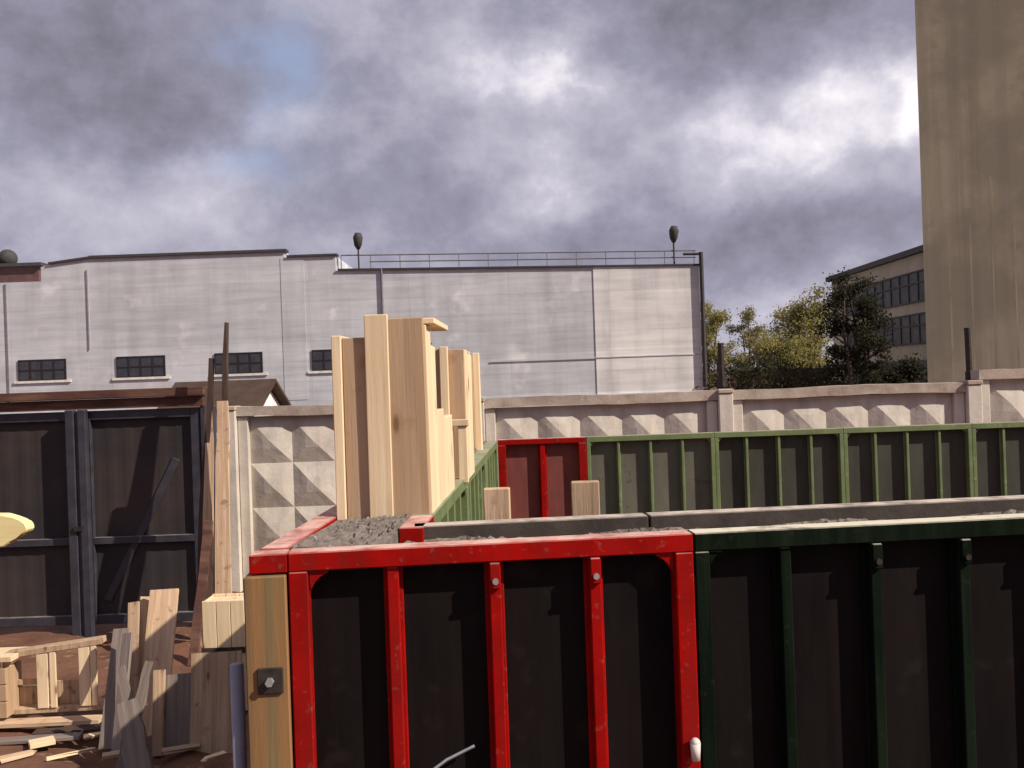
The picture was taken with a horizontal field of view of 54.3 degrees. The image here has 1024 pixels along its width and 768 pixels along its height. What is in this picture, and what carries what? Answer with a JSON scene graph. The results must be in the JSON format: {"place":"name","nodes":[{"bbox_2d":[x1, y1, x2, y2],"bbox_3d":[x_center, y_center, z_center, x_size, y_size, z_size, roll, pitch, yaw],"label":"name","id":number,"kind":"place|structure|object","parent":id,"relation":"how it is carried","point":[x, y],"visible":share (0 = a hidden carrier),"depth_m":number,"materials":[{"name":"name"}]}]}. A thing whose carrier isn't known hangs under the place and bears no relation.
{"place":"outdoors","nodes":[
{"label":"outdoors","id":0,"kind":"place"},
{"bbox_2d":[157,379,290,431],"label":"shed","id":1,"kind":"structure","parent":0,"point":[261,392],"depth_m":25.41,"materials":[{"name":"white paint"}]},
{"bbox_2d":[0,249,707,413],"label":"hall","id":2,"kind":"structure","parent":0,"point":[123,321],"depth_m":60.00,"materials":[{"name":"white concrete"}]},
{"bbox_2d":[0,249,48,282],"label":"roof hut","id":3,"kind":"object","parent":2,"relation":"on","point":[12,269],"visible":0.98,"depth_m":66.00,"materials":[{"name":"brown brick"}]},
{"bbox_2d":[14,359,71,383],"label":"window","id":4,"kind":"structure","parent":2,"relation":"in","point":[48,370],"depth_m":59.98,"materials":[{"name":"black glass"}]},
{"bbox_2d":[112,355,170,379],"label":"window","id":5,"kind":"structure","parent":2,"relation":"in","point":[134,367],"depth_m":59.98,"materials":[{"name":"glass"}]},
{"bbox_2d":[214,352,267,376],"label":"window","id":6,"kind":"structure","parent":2,"relation":"in","point":[248,363],"depth_m":59.98,"materials":[{"name":"black glass"}]},
{"bbox_2d":[308,349,331,373],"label":"window","id":7,"kind":"structure","parent":2,"relation":"in","point":[321,359],"depth_m":59.98,"materials":[{"name":"black glass"}]},
{"bbox_2d":[353,233,362,267],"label":"floodlight","id":8,"kind":"object","parent":2,"relation":"on","point":[357,238],"visible":1,"depth_m":59.99,"materials":[{"name":"grey metal"}]},
{"bbox_2d":[669,226,678,263],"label":"floodlight","id":9,"kind":"object","parent":2,"relation":"on","point":[673,232],"visible":1,"depth_m":60.01,"materials":[{"name":"grey metal"}]},
{"bbox_2d":[0,380,832,767],"bbox_3d":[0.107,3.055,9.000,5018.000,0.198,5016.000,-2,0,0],"label":"ground","id":10,"kind":"structure","parent":0,"point":[66,664],"depth_m":10.46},
{"bbox_2d":[0,750,36,763],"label":"wood scrap","id":11,"kind":"object","parent":10,"relation":"on","point":[13,756],"visible":1,"depth_m":8.37,"materials":[{"name":"brown wood"}]},
{"bbox_2d":[0,732,82,745],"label":"plank","id":12,"kind":"object","parent":10,"relation":"on","point":[58,737],"visible":0.93,"depth_m":8.75,"materials":[{"name":"grey wood"}]},
{"bbox_2d":[28,735,55,749],"bbox_3d":[-4.087,3.115,8.677,0.203,0.040,0.150,-2,0,-32],"label":"plank","id":13,"kind":"object","parent":10,"relation":"on","point":[41,742],"visible":1,"depth_m":8.64,"materials":[{"name":"brown wood"}]},
{"bbox_2d":[9,710,92,716],"bbox_3d":[-4.379,3.070,9.416,0.860,0.050,0.140,-2,0,-7],"label":"plank","id":14,"kind":"object","parent":10,"relation":"on","point":[44,713],"visible":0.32,"depth_m":9.34,"materials":[{"name":"brown wood"}]},
{"bbox_2d":[0,647,23,717],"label":"timber crate","id":15,"kind":"object","parent":14,"relation":"on","point":[11,675],"visible":0.91,"depth_m":9.22,"materials":[{"name":"brown wood"}]},
{"bbox_2d":[3,635,106,714],"bbox_3d":[-4.274,2.725,9.361,0.960,0.672,0.165,-2,0,-4],"label":"pallet","id":16,"kind":"object","parent":14,"relation":"on","point":[79,694],"visible":0.87,"depth_m":9.30,"materials":[{"name":"brown wood"}]},
{"bbox_2d":[0,714,102,728],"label":"plank","id":17,"kind":"object","parent":10,"relation":"on","point":[50,721],"visible":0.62,"depth_m":9.11,"materials":[{"name":"brown wood"}]},
{"bbox_2d":[32,725,100,734],"bbox_3d":[-3.973,3.116,8.984,0.626,0.030,0.120,-2,0,-6],"label":"plank","id":18,"kind":"object","parent":10,"relation":"on","point":[89,728],"visible":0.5,"depth_m":8.95,"materials":[{"name":"grey wood"}]},
{"bbox_2d":[44,747,95,760],"bbox_3d":[-3.714,3.110,8.397,0.399,0.028,0.047,-2,0,-32],"label":"wood scrap","id":19,"kind":"object","parent":10,"relation":"on","point":[53,757],"visible":1,"depth_m":8.38,"materials":[{"name":"brown wood"}]},
{"bbox_2d":[64,410,94,637],"bbox_3d":[-5.590,1.816,12.905,0.260,2.960,0.130,-2,0,0],"label":"gate post","id":20,"kind":"object","parent":10,"relation":"on","point":[79,523],"visible":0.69,"depth_m":12.87,"materials":[{"name":"metal"}]},
{"bbox_2d":[0,412,71,627],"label":"gate leaf","id":21,"kind":"object","parent":20,"relation":"attached to","point":[35,587],"visible":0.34,"depth_m":13.07,"materials":[{"name":"paint"}]},
{"bbox_2d":[0,386,207,412],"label":"gate lintel","id":22,"kind":"structure","parent":20,"relation":"on","point":[99,399],"depth_m":12.93,"materials":[{"name":"brown wood"}]},
{"bbox_2d":[83,732,99,739],"bbox_3d":[-3.693,3.109,8.829,0.205,0.028,0.101,-2,0,-34],"label":"wood scrap","id":23,"kind":"object","parent":10,"relation":"on","point":[90,736],"visible":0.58,"depth_m":8.80,"materials":[{"name":"brown wood"}]},
{"bbox_2d":[102,750,119,759],"bbox_3d":[-3.314,3.092,8.337,0.199,0.030,0.100,-2,0,-23],"label":"plank","id":24,"kind":"object","parent":10,"relation":"on","point":[110,755],"visible":0.58,"depth_m":8.29,"materials":[{"name":"brown wood"}]},
{"bbox_2d":[98,628,128,749],"bbox_3d":[-3.568,2.721,8.950,0.130,1.057,0.036,-4,-28,-1],"label":"board","id":25,"kind":"object","parent":10,"relation":"on","point":[106,732],"visible":0.69,"depth_m":8.91,"materials":[{"name":"grey wood"}]},
{"bbox_2d":[111,632,133,750],"bbox_3d":[-3.433,2.713,8.800,0.100,1.018,0.031,-12,-25,19],"label":"board","id":26,"kind":"object","parent":10,"relation":"on","point":[126,649],"visible":0.57,"depth_m":8.86,"materials":[{"name":"grey wood"}]},
{"bbox_2d":[128,601,139,697],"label":"board","id":27,"kind":"object","parent":10,"relation":"on","point":[134,617],"visible":0.47,"depth_m":9.32,"materials":[{"name":"brown wood"}]},
{"bbox_2d":[116,665,152,762],"bbox_3d":[-3.212,2.805,8.450,0.130,0.858,0.030,-22,-21,-8],"label":"board","id":28,"kind":"object","parent":10,"relation":"on","point":[125,688],"visible":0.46,"depth_m":8.53,"materials":[{"name":"grey wood"}]},
{"bbox_2d":[116,661,152,767],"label":"board","id":29,"kind":"object","parent":10,"relation":"on","point":[142,693],"visible":0.52,"depth_m":8.44,"materials":[{"name":"grey wood"}]},
{"bbox_2d":[117,698,152,767],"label":"board","id":30,"kind":"object","parent":10,"relation":"on","point":[135,752],"visible":1,"depth_m":8.14,"materials":[{"name":"grey wood"}]},
{"bbox_2d":[139,596,148,680],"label":"board","id":31,"kind":"object","parent":10,"relation":"on","point":[144,602],"visible":0.29,"depth_m":9.46,"materials":[{"name":"brown wood"}]},
{"bbox_2d":[152,669,165,756],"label":"board","id":32,"kind":"object","parent":10,"relation":"on","point":[158,715],"visible":0.97,"depth_m":8.58,"materials":[{"name":"brown wood"}]},
{"bbox_2d":[142,588,178,736],"bbox_3d":[-3.264,2.566,9.200,0.265,1.360,0.036,-3,-26,-1],"label":"board","id":33,"kind":"object","parent":10,"relation":"on","point":[160,630],"visible":0.57,"depth_m":9.29,"materials":[{"name":"brown wood"}]},
{"bbox_2d":[164,673,190,747],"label":"board","id":34,"kind":"object","parent":10,"relation":"on","point":[177,705],"visible":0.66,"depth_m":8.64,"materials":[{"name":"grey wood"}]},
{"bbox_2d":[161,743,199,754],"bbox_3d":[-2.797,3.078,8.426,0.316,0.028,0.116,-2,0,-23],"label":"wood scrap","id":35,"kind":"object","parent":10,"relation":"on","point":[176,749],"visible":1,"depth_m":8.40,"materials":[{"name":"brown wood"}]},
{"bbox_2d":[187,520,212,665],"bbox_3d":[-3.614,2.408,11.600,0.124,1.672,0.041,0,-21,1],"label":"slab board","id":36,"kind":"object","parent":10,"relation":"on","point":[200,597],"visible":0.87,"depth_m":11.60,"materials":[{"name":"brown wood"}]},
{"bbox_2d":[195,358,214,596],"bbox_3d":[-3.807,1.437,12.400,0.142,3.543,0.060,1,-6,0],"label":"rough pole","id":37,"kind":"object","parent":10,"relation":"on","point":[209,409],"visible":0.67,"depth_m":12.46,"materials":[{"name":"brown wood"}]},
{"bbox_2d":[200,388,213,645],"bbox_3d":[-3.744,1.622,12.300,0.159,3.196,0.040,-3,-11,0],"label":"slab board","id":38,"kind":"object","parent":10,"relation":"on","point":[208,504],"visible":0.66,"depth_m":12.34,"materials":[{"name":"brown wood"}]},
{"bbox_2d":[200,405,216,565],"bbox_3d":[-3.928,1.759,13.060,0.160,2.958,0.160,-2,0,0],"label":"gate post","id":39,"kind":"object","parent":10,"relation":"on","point":[202,415],"visible":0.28,"depth_m":12.98,"materials":[{"name":"paint"}]},
{"bbox_2d":[88,407,201,623],"bbox_3d":[-4.800,1.719,13.038,1.546,2.780,0.084,-2,0,0],"label":"gate leaf","id":40,"kind":"object","parent":39,"relation":"attached to","point":[145,465],"visible":0.73,"depth_m":13.07,"materials":[{"name":"paint"}]},
{"bbox_2d":[200,750,226,761],"bbox_3d":[-2.454,3.066,8.216,0.224,0.028,0.073,-2,0,-42],"label":"wood scrap","id":41,"kind":"object","parent":10,"relation":"on","point":[213,756],"visible":1,"depth_m":8.20,"materials":[{"name":"brown wood"}]},
{"bbox_2d":[190,650,241,753],"bbox_3d":[-2.547,2.742,8.600,0.430,0.841,0.040,-4,-14,0],"label":"board","id":42,"kind":"object","parent":10,"relation":"on","point":[210,723],"visible":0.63,"depth_m":8.58,"materials":[{"name":"brown wood"}]},
{"bbox_2d":[213,322,228,593],"bbox_3d":[-3.616,1.209,12.425,0.175,3.970,0.060,1,-4,0],"label":"rough pole","id":43,"kind":"object","parent":10,"relation":"on","point":[225,376],"visible":0.34,"depth_m":12.49,"materials":[{"name":"brown wood"}]},
{"bbox_2d":[215,401,231,593],"bbox_3d":[-3.495,1.696,12.100,0.233,3.001,0.042,-3,-8,0],"label":"slab board","id":44,"kind":"object","parent":10,"relation":"on","point":[223,579],"visible":0.76,"depth_m":12.11,"materials":[{"name":"brown wood"}]},
{"bbox_2d":[201,593,247,710],"bbox_3d":[-2.763,2.616,9.777,0.434,1.063,0.379,-2,0,0],"label":"timber crate","id":45,"kind":"object","parent":10,"relation":"on","point":[223,619],"visible":0.44,"depth_m":9.60,"materials":[{"name":"brown wood"}]},
{"bbox_2d":[229,406,242,591],"bbox_3d":[-4.310,1.796,15.455,0.240,2.910,0.350,-2,0,0],"label":"fence post","id":46,"kind":"object","parent":10,"relation":"on","point":[236,548],"visible":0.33,"depth_m":15.30,"materials":[{"name":"concrete"}]},
{"bbox_2d":[230,662,246,767],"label":"steel prop","id":47,"kind":"object","parent":10,"relation":"on","point":[238,718],"visible":1,"depth_m":3.23,"materials":[{"name":"grey metal"}]},
{"bbox_2d":[243,571,294,767],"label":"timber post","id":48,"kind":"object","parent":10,"relation":"on","point":[268,671],"visible":0.91,"depth_m":3.07,"materials":[{"name":"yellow wood"}]},
{"bbox_2d":[235,404,335,578],"bbox_3d":[-2.401,1.733,15.498,3.630,2.903,0.296,-2,0,0],"label":"concrete fence","id":49,"kind":"object","parent":10,"relation":"on","point":[287,477],"visible":0.28,"depth_m":15.46,"materials":[{"name":"beige concrete"}]},
{"bbox_2d":[398,515,433,542],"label":"formwork panel","id":50,"kind":"object","parent":10,"relation":"on","point":[408,530],"visible":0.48,"depth_m":3.57,"materials":[{"name":"red paint"}]},
{"bbox_2d":[249,530,700,767],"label":"formwork panel","id":51,"kind":"object","parent":10,"relation":"on","point":[572,651],"visible":1,"depth_m":3.20,"materials":[{"name":"red paint"}]},
{"bbox_2d":[481,397,485,440],"bbox_3d":[-0.493,1.663,15.455,0.240,2.910,0.350,-2,0,0],"label":"fence post","id":52,"kind":"object","parent":10,"relation":"on","point":[483,418],"visible":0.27,"depth_m":15.30,"materials":[{"name":"concrete"}]},
{"bbox_2d":[475,441,498,487],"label":"formwork panel","id":53,"kind":"object","parent":10,"relation":"on","point":[490,450],"visible":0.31,"depth_m":8.20,"materials":[{"name":"green paint"}]},
{"bbox_2d":[483,487,510,519],"bbox_3d":[-0.014,1.727,3.882,0.102,2.648,0.050,-2,0,3],"label":"timber stud","id":54,"kind":"object","parent":10,"relation":"on","point":[497,503],"visible":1,"depth_m":3.86,"materials":[{"name":"brown wood"}]},
{"bbox_2d":[415,513,647,539],"bbox_3d":[0.113,1.747,3.669,0.858,2.500,0.090,-2,0,-5],"label":"formwork panel","id":55,"kind":"object","parent":10,"relation":"on","point":[546,526],"visible":0.17,"depth_m":3.63,"materials":[{"name":"metal"}]},
{"bbox_2d":[571,480,599,515],"bbox_3d":[0.338,1.714,4.002,0.112,2.651,0.050,-2,0,3],"label":"timber stud","id":56,"kind":"object","parent":10,"relation":"on","point":[585,497],"visible":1,"depth_m":3.98,"materials":[{"name":"brown wood"}]},
{"bbox_2d":[484,390,717,478],"bbox_3d":[1.416,1.600,15.498,3.630,2.902,0.297,-2,0,0],"label":"concrete fence","id":57,"kind":"object","parent":10,"relation":"on","point":[653,413],"visible":0.27,"depth_m":15.45,"materials":[{"name":"beige concrete"}]},
{"bbox_2d":[586,432,716,514],"bbox_3d":[1.289,1.706,9.039,1.153,2.500,0.090,-2,0,0],"label":"formwork panel","id":58,"kind":"object","parent":10,"relation":"on","point":[644,473],"visible":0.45,"depth_m":9.06,"materials":[{"name":"green paint"}]},
{"bbox_2d":[290,441,1023,550],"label":"concrete wall","id":59,"kind":"structure","parent":10,"relation":"on","point":[357,531],"depth_m":3.60,"materials":[{"name":"grey concrete"}]},
{"bbox_2d":[260,505,336,550],"bbox_3d":[-0.699,1.776,3.854,0.090,2.500,1.298,-2,0,2],"label":"formwork panel","id":60,"kind":"object","parent":59,"relation":"attached to","point":[325,519],"visible":0.04,"depth_m":3.59,"materials":[{"name":"red paint"}]},
{"bbox_2d":[331,314,454,519],"bbox_3d":[-0.485,0.131,4.420,0.408,0.813,0.987,-2,0,2],"label":"timber box","id":61,"kind":"object","parent":59,"relation":"on","point":[393,439],"visible":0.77,"depth_m":3.94,"materials":[{"name":"brown wood"}]},
{"bbox_2d":[413,478,468,521],"bbox_3d":[-0.278,1.761,4.739,0.090,2.500,1.656,-2,0,2],"label":"formwork panel","id":62,"kind":"object","parent":59,"relation":"attached to","point":[453,506],"visible":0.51,"depth_m":4.90,"materials":[{"name":"green paint"}]},
{"bbox_2d":[435,346,474,482],"bbox_3d":[-0.434,0.168,5.656,0.426,0.736,0.636,-2,0,2],"label":"timber box","id":63,"kind":"object","parent":59,"relation":"on","point":[454,383],"visible":0.47,"depth_m":5.43,"materials":[{"name":"brown wood"}]},
{"bbox_2d":[467,351,482,449],"bbox_3d":[-0.400,0.144,7.925,0.332,0.781,0.599,-2,0,2],"label":"timber box","id":64,"kind":"object","parent":59,"relation":"on","point":[477,411],"visible":0.18,"depth_m":7.69,"materials":[{"name":"brown wood"}]},
{"bbox_2d":[468,454,486,520],"bbox_3d":[-0.220,1.759,6.398,0.090,2.500,1.656,-2,0,2],"label":"formwork panel","id":65,"kind":"object","parent":59,"relation":"attached to","point":[477,483],"visible":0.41,"depth_m":6.54,"materials":[{"name":"green paint"}]},
{"bbox_2d":[498,436,586,518],"bbox_3d":[0.312,1.740,9.043,0.798,2.500,0.090,-2,0,0],"label":"formwork panel","id":66,"kind":"object","parent":59,"relation":"attached to","point":[537,476],"visible":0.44,"depth_m":9.07,"materials":[{"name":"red paint"}]},
{"bbox_2d":[714,428,845,508],"bbox_3d":[2.446,1.666,9.034,1.158,2.500,0.090,-2,0,0],"label":"formwork panel","id":67,"kind":"object","parent":59,"relation":"attached to","point":[774,468],"visible":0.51,"depth_m":9.06,"materials":[{"name":"green paint"}]},
{"bbox_2d":[714,389,733,431],"bbox_3d":[3.325,1.530,15.455,0.240,2.910,0.350,-2,0,0],"label":"fence post","id":68,"kind":"object","parent":10,"relation":"on","point":[725,411],"visible":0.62,"depth_m":15.30,"materials":[{"name":"concrete"}]},
{"bbox_2d":[717,343,726,388],"bbox_3d":[3.307,-0.109,15.750,0.139,1.073,0.139,-2,0,-22],"label":"fence rod","id":69,"kind":"object","parent":68,"relation":"attached to","point":[721,381],"visible":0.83,"depth_m":15.71,"materials":[{"name":"metal"}]},
{"bbox_2d":[700,301,750,389],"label":"tree","id":70,"kind":"object","parent":10,"relation":"on","point":[714,323],"visible":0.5,"depth_m":94.67,"materials":[{"name":"green plant"}]},
{"bbox_2d":[694,349,787,389],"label":"shrub","id":71,"kind":"object","parent":10,"relation":"on","point":[756,371],"visible":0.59,"depth_m":59.55,"materials":[{"name":"green plant"}]},
{"bbox_2d":[720,304,775,377],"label":"tree","id":72,"kind":"object","parent":10,"relation":"on","point":[748,314],"visible":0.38,"depth_m":100.06,"materials":[{"name":"green plant"}]},
{"bbox_2d":[739,325,824,369],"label":"tree","id":73,"kind":"object","parent":10,"relation":"on","point":[766,343],"visible":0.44,"depth_m":83.31,"materials":[{"name":"green plant"}]},
{"bbox_2d":[736,346,843,388],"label":"shrub","id":74,"kind":"object","parent":10,"relation":"on","point":[790,373],"visible":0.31,"depth_m":61.57,"materials":[{"name":"green plant"}]},
{"bbox_2d":[763,283,834,377],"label":"tree","id":75,"kind":"object","parent":10,"relation":"on","point":[799,317],"visible":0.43,"depth_m":86.30,"materials":[{"name":"green plant"}]},
{"bbox_2d":[645,495,1023,528],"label":"formwork panel","id":76,"kind":"object","parent":10,"relation":"on","point":[777,515],"visible":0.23,"depth_m":3.73,"materials":[{"name":"metal"}]},
{"bbox_2d":[795,357,890,396],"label":"shrub","id":77,"kind":"object","parent":10,"relation":"on","point":[835,369],"visible":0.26,"depth_m":57.96,"materials":[{"name":"green plant"}]},
{"bbox_2d":[732,382,966,430],"bbox_3d":[5.234,1.466,15.498,3.630,2.905,0.296,-2,0,0],"label":"concrete fence","id":78,"kind":"object","parent":10,"relation":"on","point":[833,406],"visible":0.22,"depth_m":15.45,"materials":[{"name":"beige concrete"}]},
{"bbox_2d":[805,265,897,395],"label":"tree","id":79,"kind":"object","parent":10,"relation":"on","point":[857,357],"visible":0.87,"depth_m":50.16,"materials":[{"name":"green plant"}]},
{"bbox_2d":[687,513,1023,767],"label":"formwork panel","id":80,"kind":"object","parent":10,"relation":"on","point":[897,643],"visible":0.98,"depth_m":3.31,"materials":[{"name":"green paint"}]},
{"bbox_2d":[879,353,927,393],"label":"shrub","id":81,"kind":"object","parent":10,"relation":"on","point":[904,374],"visible":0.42,"depth_m":51.91,"materials":[{"name":"green plant"}]},
{"bbox_2d":[843,423,973,502],"bbox_3d":[3.603,1.625,9.030,1.153,2.500,0.090,-2,0,0],"label":"formwork panel","id":82,"kind":"object","parent":10,"relation":"on","point":[906,462],"visible":0.41,"depth_m":9.05,"materials":[{"name":"green paint"}]},
{"bbox_2d":[958,380,982,422],"bbox_3d":[7.143,1.397,15.455,0.240,2.910,0.350,-2,0,0],"label":"fence post","id":83,"kind":"object","parent":10,"relation":"on","point":[973,404],"visible":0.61,"depth_m":15.30,"materials":[{"name":"concrete"}]},
{"bbox_2d":[964,328,972,379],"bbox_3d":[7.221,-0.264,15.750,0.139,1.249,0.139,-2,0,-22],"label":"fence rod","id":84,"kind":"object","parent":83,"relation":"attached to","point":[967,340],"visible":0.56,"depth_m":15.71,"materials":[{"name":"metal"}]},
{"bbox_2d":[970,421,1023,496],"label":"formwork panel","id":85,"kind":"object","parent":10,"relation":"on","point":[998,457],"visible":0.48,"depth_m":9.05,"materials":[{"name":"green paint"}]},
{"bbox_2d":[970,368,1023,422],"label":"concrete fence","id":86,"kind":"object","parent":10,"relation":"on","point":[1003,396],"visible":0.38,"depth_m":15.44,"materials":[{"name":"beige concrete"}]},
{"bbox_2d":[0,0,922,373],"label":"sky","id":87,"kind":"structure","parent":0,"point":[779,139],"materials":[{"name":"grey"}]},
{"bbox_2d":[729,368,830,396],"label":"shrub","id":88,"kind":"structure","parent":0,"point":[731,387],"depth_m":78.00,"materials":[{"name":"green plant"}]},
{"bbox_2d":[825,245,927,394],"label":"factory building","id":89,"kind":"structure","parent":0,"point":[901,289],"depth_m":63.49,"materials":[{"name":"beige concrete"}]},
{"bbox_2d":[845,269,924,316],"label":"window","id":90,"kind":"structure","parent":89,"relation":"in","point":[908,288],"depth_m":63.47,"materials":[{"name":"black glass"}]},
{"bbox_2d":[846,312,925,350],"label":"window","id":91,"kind":"structure","parent":89,"relation":"in","point":[910,329],"depth_m":62.87,"materials":[{"name":"black glass"}]},
{"bbox_2d":[852,359,927,394],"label":"window","id":92,"kind":"structure","parent":89,"relation":"in","point":[925,363],"depth_m":61.20,"materials":[{"name":"glass"}]},
{"bbox_2d":[915,0,1023,382],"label":"concrete tower","id":93,"kind":"structure","parent":0,"point":[970,67],"depth_m":34.31,"materials":[{"name":"beige concrete"}]},
{"bbox_3d":[-2.996,1.961,4.260,0.860,2.420,0.910,-2,0,0],"label":"trestle","id":94,"kind":"object","parent":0,"visible":0},
{"bbox_2d":[0,513,33,546],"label":"pointed stake","id":95,"kind":"object","parent":94,"relation":"on","point":[14,528],"visible":1,"depth_m":4.20,"materials":[{"name":"yellow wood"}]}
]}

